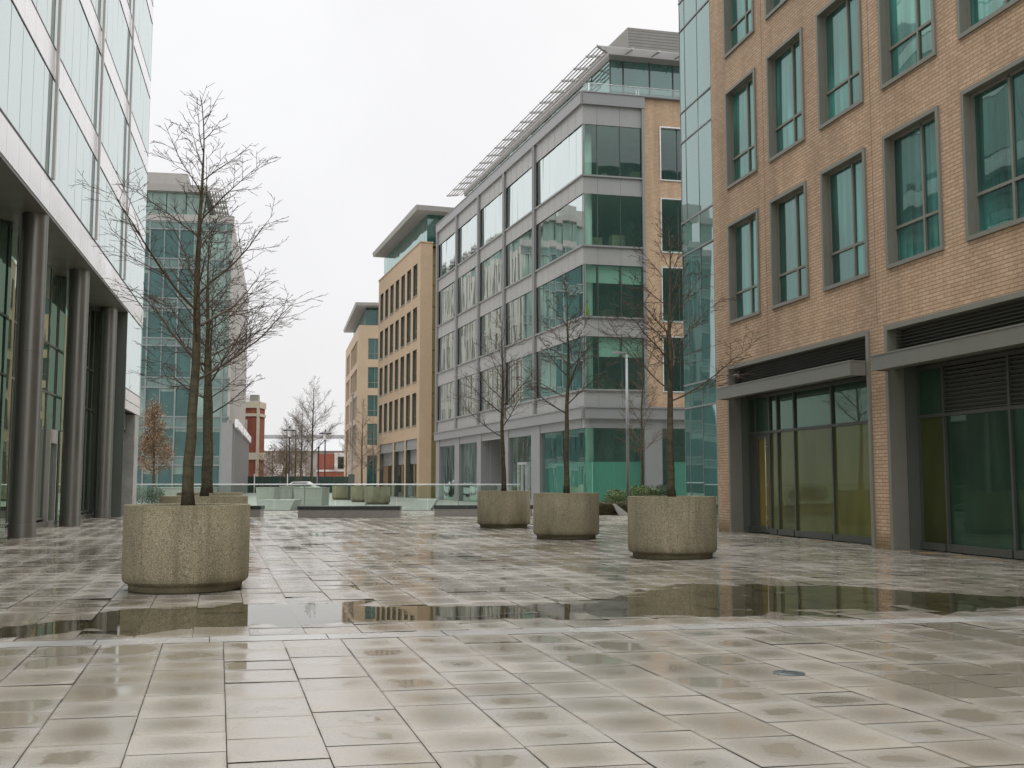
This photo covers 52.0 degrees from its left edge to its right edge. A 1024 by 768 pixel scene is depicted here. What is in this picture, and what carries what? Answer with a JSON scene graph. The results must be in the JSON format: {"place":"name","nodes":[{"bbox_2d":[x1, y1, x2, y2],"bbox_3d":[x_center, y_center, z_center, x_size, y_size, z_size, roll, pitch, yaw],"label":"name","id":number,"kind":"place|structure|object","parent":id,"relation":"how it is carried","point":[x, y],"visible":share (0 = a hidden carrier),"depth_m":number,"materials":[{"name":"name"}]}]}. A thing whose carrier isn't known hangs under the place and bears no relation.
{"place":"outdoors","nodes":[
{"label":"outdoors","id":0,"kind":"place"},
{"bbox_2d":[152,487,217,503],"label":"stone block","id":1,"kind":"structure","parent":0,"point":[171,491],"depth_m":61.68,"materials":[{"name":"stone"}]},
{"bbox_2d":[245,395,265,476],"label":"red brick building","id":2,"kind":"structure","parent":0,"point":[255,416],"depth_m":150.16,"materials":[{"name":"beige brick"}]},
{"bbox_2d":[256,487,281,500],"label":"stone block","id":3,"kind":"structure","parent":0,"point":[263,493],"depth_m":75.61,"materials":[{"name":"concrete"}]},
{"bbox_2d":[279,486,299,498],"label":"stone block","id":4,"kind":"structure","parent":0,"point":[287,492],"depth_m":87.55,"materials":[{"name":"stone"}]},
{"bbox_2d":[264,435,344,476],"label":"long warehouse","id":5,"kind":"structure","parent":0,"point":[333,444],"depth_m":196.32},
{"bbox_2d":[136,493,476,511],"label":"plaza","id":6,"kind":"structure","parent":0,"point":[403,502],"depth_m":71.66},
{"bbox_2d":[136,486,164,503],"bbox_3d":[-21.050,6.201,58.177,3.690,1.111,1.053,0,-5,0],"label":"long hedge","id":7,"kind":"object","parent":6,"relation":"on","point":[143,494],"visible":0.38,"depth_m":58.05,"materials":[{"name":"green plant"}]},
{"bbox_2d":[137,391,176,503],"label":"brown leaved tree","id":8,"kind":"object","parent":6,"relation":"on","point":[153,425],"visible":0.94,"depth_m":65.69,"materials":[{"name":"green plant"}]},
{"bbox_2d":[137,172,250,495],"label":"teal glass building","id":9,"kind":"structure","parent":6,"relation":"on","point":[231,437],"depth_m":101.46,"materials":[{"name":"glass"}]},
{"bbox_2d":[256,444,293,476],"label":"brown leaved tree","id":10,"kind":"object","parent":6,"relation":"on","point":[275,465],"visible":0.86,"depth_m":147.49,"materials":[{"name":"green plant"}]},
{"bbox_2d":[257,499,301,509],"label":"sloped plinth","id":11,"kind":"structure","parent":6,"relation":"on","point":[281,504],"depth_m":51.15,"materials":[{"name":"concrete"}]},
{"bbox_2d":[266,446,300,476],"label":"brown leaved tree","id":12,"kind":"object","parent":6,"relation":"on","point":[291,462],"visible":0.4,"depth_m":149.05,"materials":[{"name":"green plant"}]},
{"bbox_2d":[283,426,295,485],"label":"lantern post","id":13,"kind":"object","parent":6,"relation":"on","point":[289,430],"visible":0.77,"depth_m":99.73,"materials":[{"name":"metal"}]},
{"bbox_2d":[271,422,309,485],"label":"bare tree","id":14,"kind":"object","parent":6,"relation":"on","point":[282,454],"visible":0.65,"depth_m":127.59,"materials":[{"name":"brown plant"}]},
{"bbox_2d":[275,408,319,481],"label":"bare tree","id":15,"kind":"object","parent":6,"relation":"on","point":[295,454],"visible":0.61,"depth_m":123.72,"materials":[{"name":"brown plant"}]},
{"bbox_2d":[247,474,347,492],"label":"site hoarding","id":16,"kind":"object","parent":6,"relation":"on","point":[281,480],"visible":0.34,"depth_m":139.40,"materials":[{"name":"green paint"}]},
{"bbox_2d":[282,402,319,481],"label":"bare tree","id":17,"kind":"object","parent":6,"relation":"on","point":[301,443],"visible":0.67,"depth_m":117.58,"materials":[{"name":"brown plant"}]},
{"bbox_2d":[287,454,319,476],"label":"brown leaved tree","id":18,"kind":"object","parent":6,"relation":"on","point":[308,474],"visible":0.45,"depth_m":152.23,"materials":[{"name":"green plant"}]},
{"bbox_2d":[275,375,344,482],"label":"bare tree","id":19,"kind":"object","parent":6,"relation":"on","point":[312,440],"visible":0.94,"depth_m":111.91,"materials":[{"name":"brown plant"}]},
{"bbox_2d":[137,484,520,510],"bbox_3d":[-9.104,5.383,49.780,19.040,1.288,0.100,0,-5,2],"label":"glass balustrade","id":20,"kind":"object","parent":6,"relation":"on","point":[342,484],"visible":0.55,"depth_m":49.73,"materials":[{"name":"glass"}]},
{"bbox_2d":[332,486,347,499],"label":"concrete planter","id":21,"kind":"object","parent":6,"relation":"on","point":[339,492],"visible":0.68,"depth_m":82.83,"materials":[{"name":"concrete"}]},
{"bbox_2d":[326,427,360,485],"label":"bare tree","id":22,"kind":"object","parent":21,"relation":"in","point":[346,458],"visible":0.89,"depth_m":83.70,"materials":[{"name":"brown plant"}]},
{"bbox_2d":[348,393,354,499],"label":"tall mast","id":23,"kind":"object","parent":6,"relation":"on","point":[351,477],"visible":0.77,"depth_m":81.72,"materials":[{"name":"metal"}]},
{"bbox_2d":[350,486,373,501],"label":"concrete planter","id":24,"kind":"object","parent":6,"relation":"on","point":[357,493],"visible":0.74,"depth_m":72.86,"materials":[{"name":"concrete"}]},
{"bbox_2d":[345,397,380,485],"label":"bare tree","id":25,"kind":"object","parent":6,"relation":"on","point":[361,451],"visible":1,"depth_m":79.78,"materials":[{"name":"brown plant"}]},
{"bbox_2d":[354,418,390,485],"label":"bare tree","id":26,"kind":"object","parent":6,"relation":"on","point":[373,469],"visible":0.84,"depth_m":83.74,"materials":[{"name":"brown plant"}]},
{"bbox_2d":[364,487,389,503],"bbox_3d":[-8.414,6.966,65.636,1.600,1.100,1.600,0,-5,0],"label":"concrete planter","id":27,"kind":"object","parent":6,"relation":"on","point":[377,495],"visible":0.92,"depth_m":64.94,"materials":[{"name":"concrete"}]},
{"bbox_2d":[403,499,438,509],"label":"sloped plinth","id":28,"kind":"structure","parent":6,"relation":"on","point":[424,504],"depth_m":51.08,"materials":[{"name":"concrete"}]},
{"bbox_2d":[293,487,329,505],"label":"stone block","id":29,"kind":"structure","parent":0,"point":[316,496],"depth_m":61.67,"materials":[{"name":"stone"}]},
{"bbox_2d":[316,453,343,478],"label":"red shop building","id":30,"kind":"structure","parent":0,"point":[332,461],"depth_m":177.72,"materials":[{"name":"brick"}]},
{"bbox_2d":[343,302,378,486],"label":"sandstone building","id":31,"kind":"structure","parent":0,"point":[361,372],"depth_m":142.96,"materials":[{"name":"beige stone"}]},
{"bbox_2d":[366,455,376,486],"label":"window","id":32,"kind":"structure","parent":31,"relation":"in","point":[369,472],"depth_m":141.54,"materials":[{"name":"teal glass"}]},
{"bbox_2d":[367,424,376,444],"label":"window","id":33,"kind":"structure","parent":31,"relation":"in","point":[370,426],"depth_m":141.99,"materials":[{"name":"teal glass"}]},
{"bbox_2d":[367,395,377,415],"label":"window","id":34,"kind":"structure","parent":31,"relation":"in","point":[372,399],"depth_m":142.37,"materials":[{"name":"teal glass"}]},
{"bbox_2d":[368,367,377,387],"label":"window","id":35,"kind":"structure","parent":31,"relation":"in","point":[372,371],"depth_m":142.72,"materials":[{"name":"teal glass"}]},
{"bbox_2d":[368,339,377,358],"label":"window","id":36,"kind":"structure","parent":31,"relation":"in","point":[372,343],"depth_m":143.07,"materials":[{"name":"teal glass"}]},
{"bbox_2d":[372,204,452,497],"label":"sandstone office building","id":37,"kind":"structure","parent":0,"point":[406,249],"depth_m":96.91,"materials":[{"name":"beige stone"}]},
{"bbox_2d":[148,0,678,434],"label":"sky","id":38,"kind":"structure","parent":0,"point":[372,111],"materials":[{"name":"white"}]},
{"bbox_2d":[0,512,1023,767],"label":"plaza paving","id":39,"kind":"structure","parent":0,"point":[460,728],"depth_m":7.74,"materials":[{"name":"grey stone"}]},
{"bbox_2d":[0,0,152,537],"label":"curtain wall building","id":40,"kind":"structure","parent":39,"relation":"on","point":[75,81],"depth_m":32.77,"materials":[{"name":"grey glass"}]},
{"bbox_2d":[42,429,57,525],"bbox_3d":[-14.687,2.964,33.336,0.180,3.030,1.220,1,-6,-13],"label":"door","id":41,"kind":"structure","parent":40,"relation":"in","point":[49,496],"depth_m":33.40,"materials":[{"name":"metal"}]},
{"bbox_2d":[121,503,249,593],"bbox_3d":[-4.170,2.083,13.464,1.555,1.069,1.555,4,-6,-34],"label":"concrete planter","id":42,"kind":"object","parent":39,"relation":"on","point":[177,548],"visible":1,"depth_m":12.80,"materials":[{"name":"concrete"}]},
{"bbox_2d":[70,83,323,505],"bbox_3d":[-4.215,-1.124,13.916,3.330,5.627,2.981,4,-6,-34],"label":"bare tree","id":43,"kind":"object","parent":42,"relation":"in","point":[187,496],"visible":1,"depth_m":13.68,"materials":[{"name":"brown plant"}]},
{"bbox_2d":[159,495,247,503],"bbox_3d":[-5.800,2.657,19.738,1.600,1.100,1.600,2,-6,-24],"label":"concrete planter","id":44,"kind":"object","parent":39,"relation":"on","point":[238,499],"visible":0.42,"depth_m":19.17,"materials":[{"name":"concrete"}]},
{"bbox_2d":[123,206,298,495],"bbox_3d":[-5.663,-0.593,20.106,3.219,5.733,3.398,2,-6,-24],"label":"bare tree","id":45,"kind":"object","parent":44,"relation":"in","point":[204,490],"visible":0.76,"depth_m":19.94,"materials":[{"name":"brown plant"}]},
{"bbox_2d":[177,492,242,495],"bbox_3d":[-7.550,3.264,26.210,1.600,1.100,1.600,-2,-6,18],"label":"concrete planter","id":46,"kind":"object","parent":39,"relation":"on","point":[221,493],"visible":0.18,"depth_m":25.79,"materials":[{"name":"concrete"}]},
{"bbox_2d":[163,273,264,492],"bbox_3d":[-7.457,0.007,26.353,2.384,5.697,2.786,2,-6,-23],"label":"bare tree","id":47,"kind":"object","parent":46,"relation":"on","point":[211,411],"visible":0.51,"depth_m":26.36,"materials":[{"name":"brown plant"}]},
{"bbox_2d":[250,505,264,516],"bbox_3d":[-11.885,5.035,41.541,4.030,0.440,0.660,0,-5,0],"label":"stone bench","id":48,"kind":"object","parent":39,"relation":"on","point":[256,510],"visible":0.16,"depth_m":41.23,"materials":[{"name":"stone"}]},
{"bbox_2d":[297,506,401,517],"bbox_3d":[-6.295,4.965,40.794,3.970,0.440,0.660,0,-5,0],"label":"stone bench","id":49,"kind":"object","parent":39,"relation":"on","point":[349,511],"visible":1,"depth_m":40.48,"materials":[{"name":"stone"}]},
{"bbox_2d":[434,505,532,516],"bbox_3d":[-1.135,5.101,42.238,3.970,0.440,0.660,0,-5,0],"label":"stone bench","id":50,"kind":"object","parent":39,"relation":"on","point":[454,510],"visible":0.52,"depth_m":41.92,"materials":[{"name":"stone"}]},
{"bbox_2d":[477,491,529,527],"bbox_3d":[-0.250,3.788,31.785,1.600,1.100,1.600,1,-5,-9],"label":"concrete planter","id":51,"kind":"object","parent":39,"relation":"on","point":[503,509],"visible":0.99,"depth_m":31.10,"materials":[{"name":"concrete"}]},
{"bbox_2d":[447,308,555,490],"bbox_3d":[-0.274,0.483,31.935,3.430,5.795,3.071,1,-5,-9],"label":"bare tree","id":52,"kind":"object","parent":51,"relation":"in","point":[503,465],"visible":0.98,"depth_m":32.00,"materials":[{"name":"brown plant"}]},
{"bbox_2d":[0,575,1023,629],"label":"puddle water","id":53,"kind":"structure","parent":39,"relation":"on","point":[702,600],"depth_m":11.52,"materials":[{"name":"grey liquid"}]},
{"bbox_2d":[0,616,1023,647],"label":"paving strip","id":54,"kind":"object","parent":39,"relation":"on","point":[432,633],"visible":1,"depth_m":9.49,"materials":[{"name":"stone"}]},
{"bbox_2d":[533,493,598,539],"bbox_3d":[1.316,3.199,25.513,1.600,1.100,1.600,-3,-6,27],"label":"concrete planter","id":55,"kind":"object","parent":39,"relation":"on","point":[565,516],"visible":0.98,"depth_m":24.82,"materials":[{"name":"concrete"}]},
{"bbox_2d":[516,272,623,492],"bbox_3d":[1.252,0.029,25.982,2.338,5.585,2.731,1,-6,-14],"label":"bare tree","id":56,"kind":"object","parent":55,"relation":"on","point":[566,489],"visible":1,"depth_m":25.79,"materials":[{"name":"brown plant"}]},
{"bbox_2d":[599,501,627,514],"bbox_3d":[4.691,5.205,44.106,2.593,0.581,0.744,0,-5,0],"label":"planter","id":57,"kind":"object","parent":39,"relation":"on","point":[606,509],"visible":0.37,"depth_m":43.80,"materials":[{"name":"brown stone"}]},
{"bbox_2d":[602,488,627,503],"bbox_3d":[4.422,5.044,45.319,1.162,1.149,1.316,0,-5,0],"label":"shrub","id":58,"kind":"object","parent":39,"relation":"on","point":[609,496],"visible":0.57,"depth_m":45.10,"materials":[{"name":"green plant"}]},
{"bbox_2d":[612,351,629,498],"bbox_3d":[4.757,2.096,45.805,0.688,7.090,0.200,0,-5,0],"label":"street lamp","id":59,"kind":"object","parent":39,"relation":"on","point":[627,434],"visible":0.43,"depth_m":45.79,"materials":[{"name":"grey metal"}]},
{"bbox_2d":[624,484,660,495],"bbox_3d":[5.672,5.072,46.323,1.741,1.280,1.324,0,-5,0],"label":"shrub","id":60,"kind":"object","parent":39,"relation":"on","point":[637,491],"visible":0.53,"depth_m":46.15,"materials":[{"name":"green plant"}]},
{"bbox_2d":[614,336,677,495],"bbox_3d":[5.636,1.707,46.891,2.503,8.075,3.916,-3,-6,33],"label":"bare tree","id":61,"kind":"object","parent":39,"relation":"on","point":[642,415],"visible":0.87,"depth_m":47.00,"materials":[{"name":"brown plant"}]},
{"bbox_2d":[627,496,716,559],"bbox_3d":[2.910,2.596,19.091,1.600,1.100,1.600,3,-6,-28],"label":"concrete planter","id":62,"kind":"object","parent":39,"relation":"on","point":[672,528],"visible":0.99,"depth_m":18.41,"materials":[{"name":"concrete"}]},
{"bbox_2d":[585,211,766,496],"bbox_3d":[2.784,-0.523,19.316,3.058,5.446,3.228,3,-6,-28],"label":"bare tree","id":63,"kind":"object","parent":62,"relation":"in","point":[671,491],"visible":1,"depth_m":19.26,"materials":[{"name":"brown plant"}]},
{"bbox_2d":[678,0,718,527],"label":"glass stair tower","id":64,"kind":"structure","parent":39,"relation":"on","point":[701,461],"depth_m":33.51,"materials":[{"name":"teal glass"}]},
{"bbox_2d":[773,670,805,675],"bbox_3d":[1.970,2.062,7.460,0.228,0.029,0.228,0,-5,0],"label":"drain cover","id":65,"kind":"object","parent":39,"relation":"on","point":[789,672],"visible":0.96,"depth_m":7.45,"materials":[{"name":"metal"}]},
{"bbox_2d":[709,0,1023,562],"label":"brick office building","id":66,"kind":"structure","parent":39,"relation":"on","point":[868,188],"depth_m":22.12,"materials":[{"name":"brown brick"}]},
{"bbox_2d":[722,0,754,58],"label":"window","id":67,"kind":"structure","parent":66,"relation":"in","point":[738,15],"depth_m":29.34,"materials":[{"name":"teal glass"}]},
{"bbox_2d":[724,67,757,189],"bbox_3d":[6.360,-6.897,28.595,0.345,2.796,1.876,1,-5,-13],"label":"window","id":68,"kind":"structure","parent":66,"relation":"in","point":[740,99],"depth_m":28.88,"materials":[{"name":"teal glass"}]},
{"bbox_2d":[727,208,760,323],"bbox_3d":[6.360,-3.124,28.241,0.345,2.796,1.876,1,-5,-13],"label":"window","id":69,"kind":"structure","parent":66,"relation":"in","point":[743,255],"depth_m":28.53,"materials":[{"name":"teal glass"}]},
{"bbox_2d":[756,434,769,532],"bbox_3d":[6.703,2.647,27.977,0.134,2.600,0.742,1,-5,-13],"label":"door","id":70,"kind":"structure","parent":66,"relation":"in","point":[762,440],"depth_m":28.05,"materials":[{"name":"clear glass"}]},
{"bbox_2d":[764,0,786,19],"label":"window","id":71,"kind":"structure","parent":66,"relation":"in","point":[770,6],"depth_m":27.14,"materials":[{"name":"grey glass"}]},
{"bbox_2d":[765,27,805,162],"bbox_3d":[6.921,-7.131,26.108,0.345,2.796,1.876,1,-5,-13],"label":"window","id":72,"kind":"structure","parent":66,"relation":"in","point":[785,100],"depth_m":26.36,"materials":[{"name":"teal glass"}]},
{"bbox_2d":[769,180,809,308],"bbox_3d":[6.921,-3.357,25.754,0.345,2.796,1.876,1,-5,-13],"label":"window","id":73,"kind":"structure","parent":66,"relation":"in","point":[788,213],"depth_m":26.00,"materials":[{"name":"teal glass"}]},
{"bbox_2d":[815,0,863,129],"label":"window","id":74,"kind":"structure","parent":66,"relation":"in","point":[838,25],"depth_m":23.89,"materials":[{"name":"teal glass"}]},
{"bbox_2d":[819,147,869,291],"bbox_3d":[7.483,-3.591,23.268,0.345,2.796,1.876,1,-5,-13],"label":"window","id":75,"kind":"structure","parent":66,"relation":"in","point":[843,184],"depth_m":23.48,"materials":[{"name":"teal glass"}]},
{"bbox_2d":[877,0,936,89],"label":"window","id":76,"kind":"structure","parent":66,"relation":"in","point":[907,40],"depth_m":21.40,"materials":[{"name":"teal glass"}]},
{"bbox_2d":[882,105,944,268],"bbox_3d":[8.044,-3.824,20.781,0.345,2.796,1.876,1,-5,-13],"label":"window","id":77,"kind":"structure","parent":66,"relation":"in","point":[911,152],"depth_m":20.96,"materials":[{"name":"teal glass"}]},
{"bbox_2d":[956,0,1020,39],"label":"window","id":78,"kind":"structure","parent":66,"relation":"in","point":[971,14],"depth_m":19.14,"materials":[{"name":"teal glass"}]},
{"bbox_2d":[960,56,1023,241],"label":"window","id":79,"kind":"structure","parent":66,"relation":"in","point":[991,108],"depth_m":18.61,"materials":[{"name":"teal glass"}]},
{"bbox_2d":[433,27,685,504],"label":"grey office building","id":80,"kind":"structure","parent":0,"point":[578,181],"depth_m":62.18,"materials":[{"name":"clear glass"}]},
{"bbox_2d":[438,331,454,372],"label":"window","id":81,"kind":"structure","parent":80,"relation":"in","point":[446,343],"depth_m":83.20,"materials":[{"name":"grey glass"}]},
{"bbox_2d":[438,381,457,420],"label":"window","id":82,"kind":"structure","parent":80,"relation":"in","point":[445,404],"depth_m":82.82,"materials":[{"name":"grey glass"}]},
{"bbox_2d":[439,280,458,324],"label":"window","id":83,"kind":"structure","parent":80,"relation":"in","point":[445,313],"depth_m":83.39,"materials":[{"name":"grey glass"}]},
{"bbox_2d":[439,230,458,277],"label":"window","id":84,"kind":"structure","parent":80,"relation":"in","point":[446,261],"depth_m":83.72,"materials":[{"name":"clear glass"}]},
{"bbox_2d":[458,374,475,415],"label":"window","id":85,"kind":"structure","parent":80,"relation":"in","point":[461,412],"depth_m":77.28,"materials":[{"name":"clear glass"}]},
{"bbox_2d":[458,318,480,364],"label":"window","id":86,"kind":"structure","parent":80,"relation":"in","point":[471,327],"depth_m":77.28,"materials":[{"name":"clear glass"}]},
{"bbox_2d":[459,265,480,312],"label":"window","id":87,"kind":"structure","parent":80,"relation":"in","point":[467,291],"depth_m":77.62,"materials":[{"name":"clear glass"}]},
{"bbox_2d":[459,212,480,262],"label":"window","id":88,"kind":"structure","parent":80,"relation":"in","point":[468,232],"depth_m":78.05,"materials":[{"name":"clear glass"}]},
{"bbox_2d":[481,365,501,410],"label":"window","id":89,"kind":"structure","parent":80,"relation":"in","point":[492,381],"depth_m":71.56,"materials":[{"name":"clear glass"}]},
{"bbox_2d":[481,307,501,355],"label":"window","id":90,"kind":"structure","parent":80,"relation":"in","point":[487,326],"depth_m":72.01,"materials":[{"name":"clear glass"}]},
{"bbox_2d":[481,250,501,300],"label":"window","id":91,"kind":"structure","parent":80,"relation":"in","point":[491,268],"depth_m":72.24,"materials":[{"name":"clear glass"}]},
{"bbox_2d":[481,193,501,246],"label":"window","id":92,"kind":"structure","parent":80,"relation":"in","point":[491,215],"depth_m":72.63,"materials":[{"name":"clear glass"}]},
{"bbox_2d":[507,354,531,404],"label":"window","id":93,"kind":"structure","parent":80,"relation":"in","point":[513,382],"depth_m":65.98,"materials":[{"name":"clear glass"}]},
{"bbox_2d":[507,168,531,227],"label":"window","id":94,"kind":"structure","parent":80,"relation":"in","point":[519,195],"depth_m":66.94,"materials":[{"name":"clear glass"}]},
{"bbox_2d":[507,289,536,344],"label":"window","id":95,"kind":"structure","parent":80,"relation":"in","point":[520,309],"depth_m":66.08,"materials":[{"name":"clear glass"}]},
{"bbox_2d":[507,229,536,285],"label":"window","id":96,"kind":"structure","parent":80,"relation":"in","point":[519,252],"depth_m":66.57,"materials":[{"name":"clear glass"}]},
{"bbox_2d":[517,462,527,490],"bbox_3d":[0.669,6.129,64.742,0.160,2.600,1.670,2,-6,-18],"label":"entrance door","id":97,"kind":"structure","parent":80,"relation":"in","point":[522,467],"depth_m":64.69,"materials":[{"name":"glass"}]},
{"bbox_2d":[537,124,584,205],"bbox_3d":[2.734,-12.401,60.371,0.090,2.820,7.420,2,-6,-18],"label":"window","id":98,"kind":"structure","parent":80,"relation":"in","point":[563,164],"depth_m":60.09,"materials":[{"name":"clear glass"}]},
{"bbox_2d":[537,336,585,397],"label":"window","id":99,"kind":"structure","parent":80,"relation":"in","point":[550,369],"depth_m":59.31,"materials":[{"name":"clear glass"}]},
{"bbox_2d":[537,264,585,332],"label":"window","id":100,"kind":"structure","parent":80,"relation":"in","point":[552,288],"depth_m":59.47,"materials":[{"name":"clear glass"}]},
{"bbox_2d":[537,193,585,268],"bbox_3d":[2.732,-8.558,60.009,0.094,2.820,7.420,2,-6,-18],"label":"window","id":101,"kind":"structure","parent":80,"relation":"in","point":[555,228],"depth_m":59.71,"materials":[{"name":"clear glass"}]},
{"bbox_2d":[582,125,641,177],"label":"window","id":102,"kind":"structure","parent":80,"relation":"in","point":[596,125],"depth_m":57.26,"materials":[{"name":"grey metal"}]},
{"bbox_2d":[582,193,642,246],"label":"window","id":103,"kind":"structure","parent":80,"relation":"in","point":[582,193],"depth_m":56.83,"materials":[{"name":"glass"}]},
{"bbox_2d":[583,336,643,389],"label":"window","id":104,"kind":"structure","parent":80,"relation":"in","point":[583,336],"depth_m":56.10,"materials":[{"name":"grey metal"}]},
{"bbox_2d":[597,265,642,316],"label":"window","id":105,"kind":"structure","parent":80,"relation":"in","point":[597,265],"depth_m":56.57,"materials":[{"name":"grey metal"}]},
{"bbox_2d":[659,126,680,181],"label":"window","id":106,"kind":"structure","parent":80,"relation":"in","point":[660,127],"depth_m":58.00,"materials":[{"name":"grey metal"}]},
{"bbox_2d":[660,198,681,253],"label":"window","id":107,"kind":"structure","parent":80,"relation":"in","point":[670,199],"depth_m":57.66,"materials":[{"name":"glass"}]},
{"bbox_2d":[661,267,682,322],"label":"window","id":108,"kind":"structure","parent":80,"relation":"in","point":[662,268],"depth_m":57.19,"materials":[{"name":"grey metal"}]},
{"bbox_2d":[662,336,683,392],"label":"window","id":109,"kind":"structure","parent":80,"relation":"in","point":[680,391],"depth_m":56.83,"materials":[{"name":"grey metal"}]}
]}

